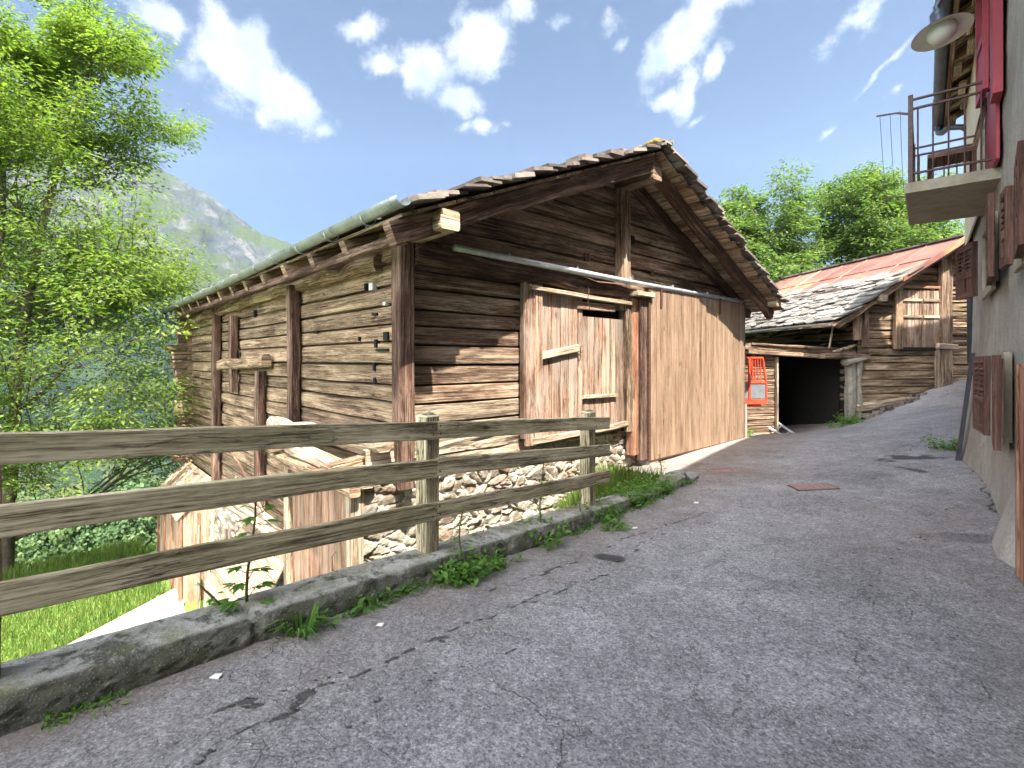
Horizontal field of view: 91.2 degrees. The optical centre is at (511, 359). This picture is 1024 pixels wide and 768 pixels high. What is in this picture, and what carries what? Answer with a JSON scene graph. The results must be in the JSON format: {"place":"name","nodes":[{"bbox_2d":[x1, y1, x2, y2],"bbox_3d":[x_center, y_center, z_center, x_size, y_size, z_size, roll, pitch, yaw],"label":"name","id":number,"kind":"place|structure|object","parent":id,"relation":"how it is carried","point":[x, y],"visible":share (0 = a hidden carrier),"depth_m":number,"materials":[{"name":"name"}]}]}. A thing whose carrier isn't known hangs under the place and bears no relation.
{"place":"outdoors","nodes":[
{"label":"outdoors","id":0,"kind":"place"},
{"bbox_2d":[67,588,185,644],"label":"concrete path","id":1,"kind":"structure","parent":0,"point":[167,604],"depth_m":11.17,"materials":[{"name":"white concrete"}]},
{"bbox_2d":[0,116,290,500],"bbox_3d":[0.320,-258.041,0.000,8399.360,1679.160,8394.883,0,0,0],"label":"valley terrain","id":2,"kind":"structure","parent":0,"point":[235,241],"depth_m":1836.86,"materials":[{"name":"green plant"}]},
{"bbox_2d":[14,462,168,572],"bbox_3d":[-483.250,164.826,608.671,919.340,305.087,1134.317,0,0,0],"label":"valley woods","id":3,"kind":"object","parent":2,"relation":"on","point":[37,545],"visible":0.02,"depth_m":52.80,"materials":[{"name":"green plant"}]},
{"bbox_2d":[1,468,659,661],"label":"meadow","id":4,"kind":"structure","parent":0,"point":[191,606],"depth_m":11.49,"materials":[{"name":"green plant"}]},
{"bbox_2d":[1,534,171,662],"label":"meadow grass","id":5,"kind":"structure","parent":4,"relation":"on","point":[53,565],"depth_m":11.49,"materials":[{"name":"green plant"}]},
{"bbox_2d":[0,0,223,576],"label":"ash tree","id":6,"kind":"object","parent":4,"relation":"on","point":[74,41],"visible":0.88,"depth_m":13.98,"materials":[{"name":"green plant"}]},
{"bbox_2d":[0,481,671,736],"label":"kerb wall","id":7,"kind":"structure","parent":4,"relation":"on","point":[34,687],"depth_m":2.61,"materials":[{"name":"concrete"}]},
{"bbox_2d":[193,582,240,606],"bbox_3d":[-1.633,1.400,2.825,0.278,0.296,0.183,0,0,-32],"label":"sapling","id":8,"kind":"object","parent":7,"relation":"on","point":[213,599],"visible":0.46,"depth_m":2.81,"materials":[{"name":"green plant"}]},
{"bbox_2d":[206,502,280,613],"bbox_3d":[-1.512,1.161,2.866,0.368,0.782,0.334,0,0,-41],"label":"sapling","id":9,"kind":"object","parent":7,"relation":"on","point":[235,588],"visible":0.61,"depth_m":2.88,"materials":[{"name":"green plant"}]},
{"bbox_2d":[0,408,609,678],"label":"wooden fence","id":10,"kind":"object","parent":7,"relation":"on","point":[429,466],"visible":0.99,"depth_m":2.79,"materials":[{"name":"brown wood"}]},
{"bbox_2d":[655,454,667,471],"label":"tall weed","id":11,"kind":"object","parent":4,"relation":"on","point":[660,462],"visible":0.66,"depth_m":7.41,"materials":[{"name":"green plant"}]},
{"bbox_2d":[712,193,840,282],"bbox_3d":[11.926,-3.269,24.152,8.447,10.111,8.186,0,0,0],"label":"walnut tree","id":12,"kind":"object","parent":4,"relation":"on","point":[769,260],"visible":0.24,"depth_m":23.57,"materials":[{"name":"green plant"}]},
{"bbox_2d":[0,0,964,266],"label":"sky","id":13,"kind":"structure","parent":0,"point":[324,112],"materials":[{"name":"blue"}]},
{"bbox_2d":[0,380,1023,767],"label":"road","id":14,"kind":"structure","parent":0,"point":[754,610],"depth_m":2.75,"materials":[{"name":"grey asphalt"}]},
{"bbox_2d":[209,673,222,678],"bbox_3d":[-1.421,1.516,2.407,0.054,0.018,0.024,0,0,7],"label":"paper scrap","id":15,"kind":"object","parent":14,"relation":"on","point":[216,675],"visible":1,"depth_m":2.40,"materials":[{"name":"white paper"}]},
{"bbox_2d":[262,599,335,639],"bbox_3d":[-1.208,1.495,2.862,0.453,0.135,0.456,0,0,0],"label":"grass tuft","id":16,"kind":"object","parent":14,"relation":"on","point":[313,618],"visible":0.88,"depth_m":2.85,"materials":[{"name":"green plant"}]},
{"bbox_2d":[302,586,392,628],"bbox_3d":[-1.074,1.532,3.120,0.433,0.146,0.730,0,0,38],"label":"weed clump","id":17,"kind":"object","parent":14,"relation":"on","point":[358,608],"visible":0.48,"depth_m":3.09,"materials":[{"name":"green plant"}]},
{"bbox_2d":[40,481,697,731],"bbox_3d":[-0.276,1.574,3.927,0.198,0.472,9.251,0,0,40],"label":"kerb moss fringe","id":18,"kind":"object","parent":14,"relation":"on","point":[89,705],"visible":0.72,"depth_m":2.21,"materials":[{"name":"green plant"}]},
{"bbox_2d":[366,577,427,607],"bbox_3d":[-0.813,1.560,3.383,0.315,0.128,0.459,0,0,33],"label":"weed clump","id":19,"kind":"object","parent":14,"relation":"on","point":[398,594],"visible":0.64,"depth_m":3.36,"materials":[{"name":"green plant"}]},
{"bbox_2d":[448,506,478,565],"bbox_3d":[-0.379,1.406,3.933,0.307,0.494,0.257,0,0,-22],"label":"tall weed","id":20,"kind":"object","parent":14,"relation":"on","point":[460,542],"visible":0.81,"depth_m":3.92,"materials":[{"name":"green plant"}]},
{"bbox_2d":[427,546,500,587],"bbox_3d":[-0.391,1.555,3.736,0.606,0.229,0.642,0,0,-38],"label":"weed clump","id":21,"kind":"object","parent":14,"relation":"on","point":[464,574],"visible":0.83,"depth_m":3.68,"materials":[{"name":"green plant"}]},
{"bbox_2d":[157,138,789,608],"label":"log barn","id":22,"kind":"structure","parent":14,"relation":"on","point":[625,290],"depth_m":7.62,"materials":[{"name":"wood"}]},
{"bbox_2d":[284,467,363,584],"bbox_3d":[-2.376,2.500,6.173,0.160,2.200,2.090,0,0,-43],"label":"cellar door","id":23,"kind":"structure","parent":22,"relation":"in","point":[331,505],"depth_m":6.14,"materials":[{"name":"wood"}]},
{"bbox_2d":[520,282,628,445],"bbox_3d":[1.059,0.055,7.834,2.492,2.290,0.166,0,0,-43],"label":"hay door","id":24,"kind":"structure","parent":22,"relation":"in","point":[571,363],"depth_m":7.60,"materials":[{"name":"wood"}]},
{"bbox_2d":[646,283,744,461],"bbox_3d":[3.880,0.205,10.207,4.018,3.210,0.100,0,0,-43],"label":"sliding door","id":25,"kind":"structure","parent":22,"relation":"in","point":[696,344],"depth_m":9.89,"materials":[{"name":"wood"}]},
{"bbox_2d":[745,357,766,406],"bbox_3d":[5.832,0.544,12.738,1.070,1.243,0.520,0,0,-8],"label":"orange cage","id":26,"kind":"object","parent":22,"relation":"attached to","point":[755,393],"visible":0.71,"depth_m":12.53,"materials":[{"name":"paint"}]},
{"bbox_2d":[466,542,525,571],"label":"weed clump","id":27,"kind":"object","parent":14,"relation":"on","point":[500,560],"visible":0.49,"depth_m":4.01,"materials":[{"name":"green plant"}]},
{"bbox_2d":[527,457,554,536],"bbox_3d":[0.279,1.337,4.833,0.271,0.793,0.241,0,0,35],"label":"tall weed","id":28,"kind":"object","parent":14,"relation":"on","point":[539,514],"visible":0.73,"depth_m":4.83,"materials":[{"name":"green plant"}]},
{"bbox_2d":[521,513,571,549],"bbox_3d":[0.270,1.604,4.656,0.578,0.252,0.603,0,0,30],"label":"weed clump","id":29,"kind":"object","parent":14,"relation":"on","point":[546,540],"visible":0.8,"depth_m":4.59,"materials":[{"name":"green plant"}]},
{"bbox_2d":[572,493,592,524],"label":"tall weed","id":30,"kind":"object","parent":14,"relation":"on","point":[579,505],"visible":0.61,"depth_m":5.34,"materials":[{"name":"green plant"}]},
{"bbox_2d":[573,495,633,524],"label":"weed clump","id":31,"kind":"object","parent":14,"relation":"on","point":[611,516],"visible":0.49,"depth_m":5.52,"materials":[{"name":"green plant"}]},
{"bbox_2d":[597,514,637,533],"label":"weed clump","id":32,"kind":"object","parent":14,"relation":"on","point":[610,527],"visible":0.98,"depth_m":5.18,"materials":[{"name":"green plant"}]},
{"bbox_2d":[595,478,664,507],"bbox_3d":[1.456,1.676,6.324,0.888,0.333,0.894,0,0,0],"label":"weed clump","id":33,"kind":"object","parent":14,"relation":"on","point":[625,494],"visible":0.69,"depth_m":6.29,"materials":[{"name":"green plant"}]},
{"bbox_2d":[621,468,681,497],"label":"weed clump","id":34,"kind":"object","parent":14,"relation":"on","point":[663,489],"visible":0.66,"depth_m":6.78,"materials":[{"name":"green plant"}]},
{"bbox_2d":[658,470,698,488],"bbox_3d":[2.462,1.751,7.365,0.320,0.261,0.876,0,0,39],"label":"kerb stone","id":35,"kind":"object","parent":14,"relation":"on","point":[678,475],"visible":0.64,"depth_m":7.18,"materials":[{"name":"stone"}]},
{"bbox_2d":[658,474,694,487],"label":"weed clump","id":36,"kind":"object","parent":35,"relation":"on","point":[683,481],"visible":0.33,"depth_m":7.09,"materials":[{"name":"green plant"}]},
{"bbox_2d":[705,467,737,473],"bbox_3d":[3.382,1.814,8.105,0.392,0.078,0.403,-4,-2,5],"label":"drain grate","id":37,"kind":"object","parent":14,"relation":"on","point":[721,470],"visible":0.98,"depth_m":8.08,"materials":[{"name":"metal"}]},
{"bbox_2d":[747,427,760,436],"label":"weed clump","id":38,"kind":"object","parent":14,"relation":"on","point":[750,434],"visible":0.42,"depth_m":11.72,"materials":[{"name":"green plant"}]},
{"bbox_2d":[769,423,793,433],"bbox_3d":[7.682,1.961,14.108,0.968,0.671,0.429,0,0,31],"label":"ladder","id":39,"kind":"object","parent":14,"relation":"on","point":[783,426],"visible":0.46,"depth_m":14.18,"materials":[{"name":"silver metal"}]},
{"bbox_2d":[787,483,839,490],"bbox_3d":[3.967,1.687,6.611,0.504,0.050,0.374,-5,-3,8],"label":"manhole cover","id":40,"kind":"object","parent":14,"relation":"on","point":[812,486],"visible":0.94,"depth_m":6.57,"materials":[{"name":"metal"}]},
{"bbox_2d":[824,420,846,427],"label":"weed clump","id":41,"kind":"object","parent":14,"relation":"on","point":[833,422],"visible":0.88,"depth_m":13.48,"materials":[{"name":"green plant"}]},
{"bbox_2d":[833,411,865,424],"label":"weed clump","id":42,"kind":"object","parent":14,"relation":"on","point":[849,419],"visible":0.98,"depth_m":13.50,"materials":[{"name":"green plant"}]},
{"bbox_2d":[745,234,968,433],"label":"slate roofed barn","id":43,"kind":"structure","parent":14,"relation":"on","point":[898,317],"depth_m":14.17,"materials":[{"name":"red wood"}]},
{"bbox_2d":[833,344,856,351],"bbox_3d":[9.249,-0.333,13.832,0.788,0.221,0.287,0,0,-24],"label":"scrap wood","id":44,"kind":"object","parent":43,"relation":"on","point":[846,348],"visible":1,"depth_m":13.76,"materials":[{"name":"brown wood"}]},
{"bbox_2d":[920,434,957,450],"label":"weed clump","id":45,"kind":"object","parent":14,"relation":"on","point":[934,444],"visible":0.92,"depth_m":8.04,"materials":[{"name":"green plant"}]},
{"bbox_2d":[905,0,1023,585],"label":"plaster house","id":46,"kind":"structure","parent":14,"relation":"on","point":[978,61],"depth_m":5.04,"materials":[{"name":"paint"}]},
{"bbox_2d":[876,112,907,197],"bbox_3d":[4.708,-2.439,6.138,0.305,0.617,1.567,0,0,39],"label":"drying rack","id":47,"kind":"object","parent":46,"relation":"attached to","point":[901,113],"visible":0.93,"depth_m":5.82,"materials":[{"name":"metal"}]},
{"bbox_2d":[911,0,974,51],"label":"street lamp","id":48,"kind":"object","parent":46,"relation":"attached to","point":[942,28],"visible":1,"depth_m":5.22,"materials":[{"name":"metal"}]},
{"bbox_2d":[927,97,986,179],"bbox_3d":[5.124,-2.397,5.776,0.525,0.955,0.400,0,0,39],"label":"wooden chair","id":49,"kind":"object","parent":46,"relation":"on","point":[956,157],"visible":0.66,"depth_m":5.69,"materials":[{"name":"brown wood"}]},
{"bbox_2d":[981,211,998,299],"bbox_3d":[5.236,-1.110,5.501,0.055,0.800,1.190,0,0,39],"label":"window","id":50,"kind":"structure","parent":46,"relation":"in","point":[986,290],"depth_m":5.19,"materials":[{"name":"wood"}]},
{"bbox_2d":[986,0,999,168],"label":"balcony door","id":51,"kind":"structure","parent":46,"relation":"in","point":[993,110],"depth_m":5.01,"materials":[{"name":"red paint"}]},
{"bbox_2d":[996,352,1011,452],"bbox_3d":[4.400,0.360,4.486,0.055,0.860,0.620,0,0,39],"label":"window","id":52,"kind":"structure","parent":46,"relation":"in","point":[1006,357],"depth_m":4.26,"materials":[{"name":"glass"}]},
{"bbox_2d":[1013,256,1023,272],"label":"window","id":53,"kind":"structure","parent":46,"relation":"in","point":[1018,264],"depth_m":3.62,"materials":[{"name":"concrete"}]},
{"bbox_2d":[1015,364,1023,585],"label":"street door","id":54,"kind":"structure","parent":46,"relation":"in","point":[1019,368],"depth_m":3.57,"materials":[{"name":"red wood"}]},
{"bbox_2d":[549,458,669,511],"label":"bank grass","id":55,"kind":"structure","parent":0,"point":[621,474],"depth_m":7.29,"materials":[{"name":"green plant"}]},
{"label":"village ground","id":56,"kind":"structure","parent":0,"visible":0},
{"bbox_2d":[720,154,924,278],"bbox_3d":[14.694,-3.869,25.016,10.683,11.312,7.996,0,0,0],"label":"walnut tree","id":57,"kind":"object","parent":56,"relation":"on","point":[792,228],"visible":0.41,"depth_m":23.97,"materials":[{"name":"green plant"}]},
{"bbox_2d":[797,159,963,265],"bbox_3d":[18.764,-3.949,25.495,9.581,11.473,8.029,0,0,-26],"label":"walnut tree","id":58,"kind":"object","parent":56,"relation":"on","point":[852,182],"visible":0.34,"depth_m":23.47,"materials":[{"name":"green plant"}]},
{"bbox_2d":[839,160,964,256],"bbox_3d":[20.747,-4.287,25.323,9.670,12.137,8.330,0,0,0],"label":"walnut tree","id":59,"kind":"object","parent":56,"relation":"on","point":[938,225],"visible":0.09,"depth_m":24.00,"materials":[{"name":"green plant"}]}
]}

